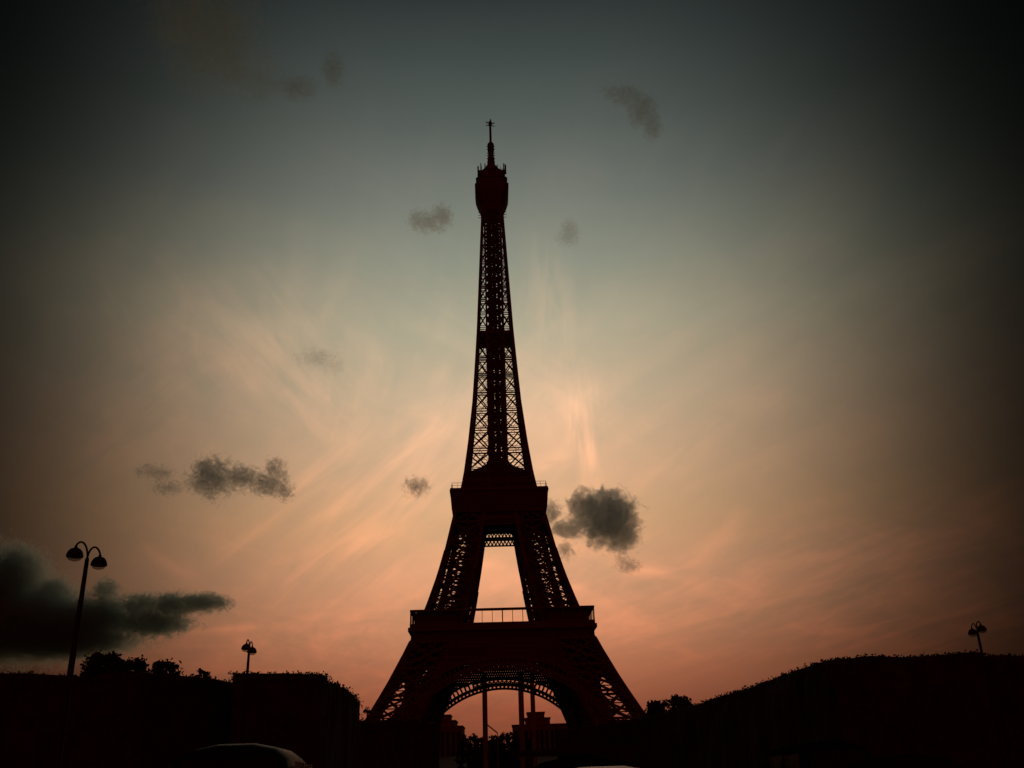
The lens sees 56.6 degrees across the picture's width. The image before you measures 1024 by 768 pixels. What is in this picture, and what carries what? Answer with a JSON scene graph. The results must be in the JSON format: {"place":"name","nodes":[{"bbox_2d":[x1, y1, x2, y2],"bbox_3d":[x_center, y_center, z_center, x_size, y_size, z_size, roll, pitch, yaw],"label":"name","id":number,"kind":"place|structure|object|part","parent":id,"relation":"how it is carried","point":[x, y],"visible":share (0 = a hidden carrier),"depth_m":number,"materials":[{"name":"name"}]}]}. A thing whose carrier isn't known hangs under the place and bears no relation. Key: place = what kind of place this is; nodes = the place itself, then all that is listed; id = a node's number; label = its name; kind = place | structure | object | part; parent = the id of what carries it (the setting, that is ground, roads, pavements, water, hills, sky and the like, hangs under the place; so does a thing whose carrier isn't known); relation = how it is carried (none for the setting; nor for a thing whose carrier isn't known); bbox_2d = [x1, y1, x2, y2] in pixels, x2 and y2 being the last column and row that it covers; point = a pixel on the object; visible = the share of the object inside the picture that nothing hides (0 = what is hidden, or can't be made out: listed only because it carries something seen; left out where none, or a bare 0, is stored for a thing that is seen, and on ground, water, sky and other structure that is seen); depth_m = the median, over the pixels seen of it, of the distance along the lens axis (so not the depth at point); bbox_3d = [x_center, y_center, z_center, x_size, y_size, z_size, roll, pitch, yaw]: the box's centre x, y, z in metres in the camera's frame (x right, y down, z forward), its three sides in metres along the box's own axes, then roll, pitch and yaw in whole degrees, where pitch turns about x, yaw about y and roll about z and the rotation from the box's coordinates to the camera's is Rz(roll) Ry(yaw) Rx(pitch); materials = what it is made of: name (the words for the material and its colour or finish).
{"place":"outdoors","nodes":[
{"label":"outdoors","id":0,"kind":"place"},
{"bbox_2d":[440,756,558,767],"bbox_3d":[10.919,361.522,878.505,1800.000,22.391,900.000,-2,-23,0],"label":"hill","id":1,"kind":"structure","parent":0,"point":[447,762],"depth_m":579.15,"materials":[{"name":"black"}]},
{"bbox_2d":[440,714,464,755],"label":"stone building","id":2,"kind":"structure","parent":1,"relation":"on","point":[451,731],"depth_m":643.63,"materials":[{"name":"stone"}]},
{"bbox_2d":[441,732,443,755],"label":"window","id":3,"kind":"structure","parent":2,"relation":"in","point":[442,733],"depth_m":641.51,"materials":[{"name":"black glass"}]},
{"bbox_2d":[447,732,448,755],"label":"window","id":4,"kind":"structure","parent":2,"relation":"in","point":[447,732],"depth_m":641.43,"materials":[{"name":"black glass"}]},
{"bbox_2d":[452,732,454,755],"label":"window","id":5,"kind":"structure","parent":2,"relation":"in","point":[453,733],"depth_m":641.35,"materials":[{"name":"black glass"}]},
{"bbox_2d":[512,711,567,749],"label":"stone building","id":6,"kind":"structure","parent":1,"relation":"on","point":[546,734],"depth_m":645.97,"materials":[{"name":"stone"}]},
{"bbox_2d":[536,730,537,749],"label":"window","id":7,"kind":"structure","parent":6,"relation":"in","point":[536,730],"depth_m":644.18,"materials":[{"name":"black glass"}]},
{"bbox_2d":[540,730,543,749],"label":"window","id":8,"kind":"structure","parent":6,"relation":"in","point":[542,745],"depth_m":643.39,"materials":[{"name":"black glass"}]},
{"bbox_2d":[546,730,548,748],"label":"window","id":9,"kind":"structure","parent":6,"relation":"in","point":[547,740],"depth_m":643.24,"materials":[{"name":"black glass"}]},
{"bbox_2d":[551,730,553,748],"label":"window","id":10,"kind":"structure","parent":6,"relation":"in","point":[552,736],"depth_m":643.39,"materials":[{"name":"black glass"}]},
{"bbox_2d":[0,0,1023,748],"label":"sky","id":11,"kind":"structure","parent":0,"point":[765,258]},
{"label":"ground","id":12,"kind":"structure","parent":0,"visible":0},
{"bbox_2d":[80,648,132,673],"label":"tree","id":13,"kind":"object","parent":12,"relation":"on","point":[96,662],"visible":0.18,"depth_m":81.75,"materials":[{"name":"green plant"}]},
{"bbox_2d":[0,670,233,767],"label":"hedge","id":14,"kind":"object","parent":12,"relation":"on","point":[127,720],"visible":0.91,"depth_m":65.53,"materials":[{"name":"green plant"}]},
{"bbox_2d":[119,654,149,673],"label":"tree","id":15,"kind":"object","parent":12,"relation":"on","point":[137,664],"visible":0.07,"depth_m":84.98,"materials":[{"name":"green plant"}]},
{"bbox_2d":[149,658,183,677],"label":"tree","id":16,"kind":"object","parent":12,"relation":"on","point":[162,667],"visible":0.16,"depth_m":86.66,"materials":[{"name":"green plant"}]},
{"bbox_2d":[187,668,210,678],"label":"tree","id":17,"kind":"object","parent":12,"relation":"on","point":[204,673],"visible":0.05,"depth_m":91.51,"materials":[{"name":"green plant"}]},
{"bbox_2d":[229,669,368,767],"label":"hedge","id":18,"kind":"object","parent":12,"relation":"on","point":[314,719],"visible":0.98,"depth_m":68.83,"materials":[{"name":"green plant"}]},
{"bbox_2d":[453,733,482,767],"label":"tree","id":19,"kind":"object","parent":12,"relation":"on","point":[469,752],"visible":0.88,"depth_m":520.38,"materials":[{"name":"green plant"}]},
{"bbox_2d":[475,741,503,767],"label":"tree","id":20,"kind":"object","parent":12,"relation":"on","point":[494,756],"visible":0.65,"depth_m":500.73,"materials":[{"name":"green plant"}]},
{"bbox_2d":[482,683,498,767],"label":"steel mast","id":21,"kind":"object","parent":12,"relation":"on","point":[485,728],"visible":0.79,"depth_m":441.84,"materials":[{"name":"black metal"}]},
{"bbox_2d":[488,734,512,767],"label":"tree","id":22,"kind":"object","parent":12,"relation":"on","point":[505,755],"visible":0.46,"depth_m":534.49,"materials":[{"name":"green plant"}]},
{"bbox_2d":[365,120,645,728],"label":"lattice tower","id":23,"kind":"structure","parent":12,"relation":"on","point":[450,649],"depth_m":396.00,"materials":[{"name":"metal"}]},
{"bbox_2d":[500,732,519,767],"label":"tree","id":24,"kind":"object","parent":12,"relation":"on","point":[511,736],"visible":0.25,"depth_m":545.31,"materials":[{"name":"green plant"}]},
{"bbox_2d":[518,675,525,767],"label":"steel mast","id":25,"kind":"object","parent":12,"relation":"on","point":[521,725],"visible":0.63,"depth_m":444.53,"materials":[{"name":"black metal"}]},
{"bbox_2d":[530,675,536,766],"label":"steel mast","id":26,"kind":"object","parent":12,"relation":"on","point":[533,722],"visible":0.69,"depth_m":446.63,"materials":[{"name":"black metal"}]},
{"bbox_2d":[643,699,668,715],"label":"tree","id":27,"kind":"object","parent":12,"relation":"on","point":[655,706],"visible":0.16,"depth_m":141.50,"materials":[{"name":"green plant"}]},
{"bbox_2d":[666,694,691,710],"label":"tree","id":28,"kind":"object","parent":12,"relation":"on","point":[674,701],"visible":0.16,"depth_m":134.60,"materials":[{"name":"green plant"}]},
{"bbox_2d":[556,649,1023,767],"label":"hedge","id":29,"kind":"object","parent":12,"relation":"on","point":[937,704],"visible":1,"depth_m":70.05,"materials":[{"name":"green plant"}]},
{"bbox_2d":[968,621,1008,767],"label":"street lamp","id":30,"kind":"object","parent":12,"relation":"on","point":[980,627],"visible":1,"depth_m":58.80,"materials":[{"name":"metal"}]},
{"label":"path","id":31,"kind":"structure","parent":0,"visible":0},
{"bbox_2d":[240,639,256,743],"bbox_3d":[-16.173,20.608,57.153,0.600,10.135,2.126,-1,-23,-2],"label":"street lamp","id":32,"kind":"object","parent":31,"relation":"on","point":[249,648],"visible":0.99,"depth_m":57.94,"materials":[{"name":"metal"}]},
{"bbox_2d":[365,707,371,767],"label":"street lamp","id":33,"kind":"object","parent":31,"relation":"on","point":[367,711],"visible":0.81,"depth_m":106.99,"materials":[{"name":"metal"}]},
{"bbox_2d":[360,717,443,767],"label":"hedge","id":34,"kind":"object","parent":31,"relation":"on","point":[398,743],"visible":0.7,"depth_m":118.97,"materials":[{"name":"green plant"}]},
{"label":"road","id":35,"kind":"structure","parent":0,"visible":0},
{"bbox_2d":[166,743,311,767],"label":"parked car","id":36,"kind":"object","parent":35,"relation":"on","point":[252,755],"visible":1,"depth_m":13.01,"materials":[{"name":"green paint"}]},
{"bbox_3d":[-3.826,5.315,12.723,1.476,0.544,0.202,1,-23,-6],"label":"rear window","id":37,"kind":"part","parent":36,"relation":"part of","materials":[{"name":"black glass"}]},
{"bbox_3d":[-3.091,5.919,14.149,0.029,0.505,2.404,1,-23,-6],"label":"side window","id":38,"kind":"part","parent":36,"relation":"part of","materials":[{"name":"black glass"}]},
{"bbox_2d":[513,746,643,767],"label":"bus shelter","id":39,"kind":"object","parent":35,"relation":"on","point":[576,757],"visible":0.93,"depth_m":12.00,"materials":[{"name":"grey paint"}]},
{"bbox_2d":[579,766,634,767],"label":"parked car","id":40,"kind":"object","parent":35,"relation":"on","point":[609,767],"visible":1,"depth_m":9.54,"materials":[{"name":"beige paint"}]},
{"bbox_2d":[766,741,870,767],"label":"parked van","id":41,"kind":"object","parent":35,"relation":"on","point":[828,754],"visible":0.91,"depth_m":21.98,"materials":[{"name":"grey paint"}]},
{"bbox_3d":[6.613,9.313,23.078,0.028,0.535,2.533,-1,-23,-2],"label":"side window","id":42,"kind":"part","parent":41,"relation":"part of","materials":[{"name":"black glass"}]},
{"bbox_3d":[7.501,8.672,21.683,1.440,0.577,0.212,-1,-23,-2],"label":"rear window","id":43,"kind":"part","parent":41,"relation":"part of","materials":[{"name":"black glass"}]},
{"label":"pavement","id":44,"kind":"structure","parent":0,"visible":0},
{"bbox_2d":[52,541,106,767],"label":"street lamp","id":45,"kind":"object","parent":44,"relation":"on","point":[75,552],"visible":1,"depth_m":34.17,"materials":[{"name":"metal"}]}
]}

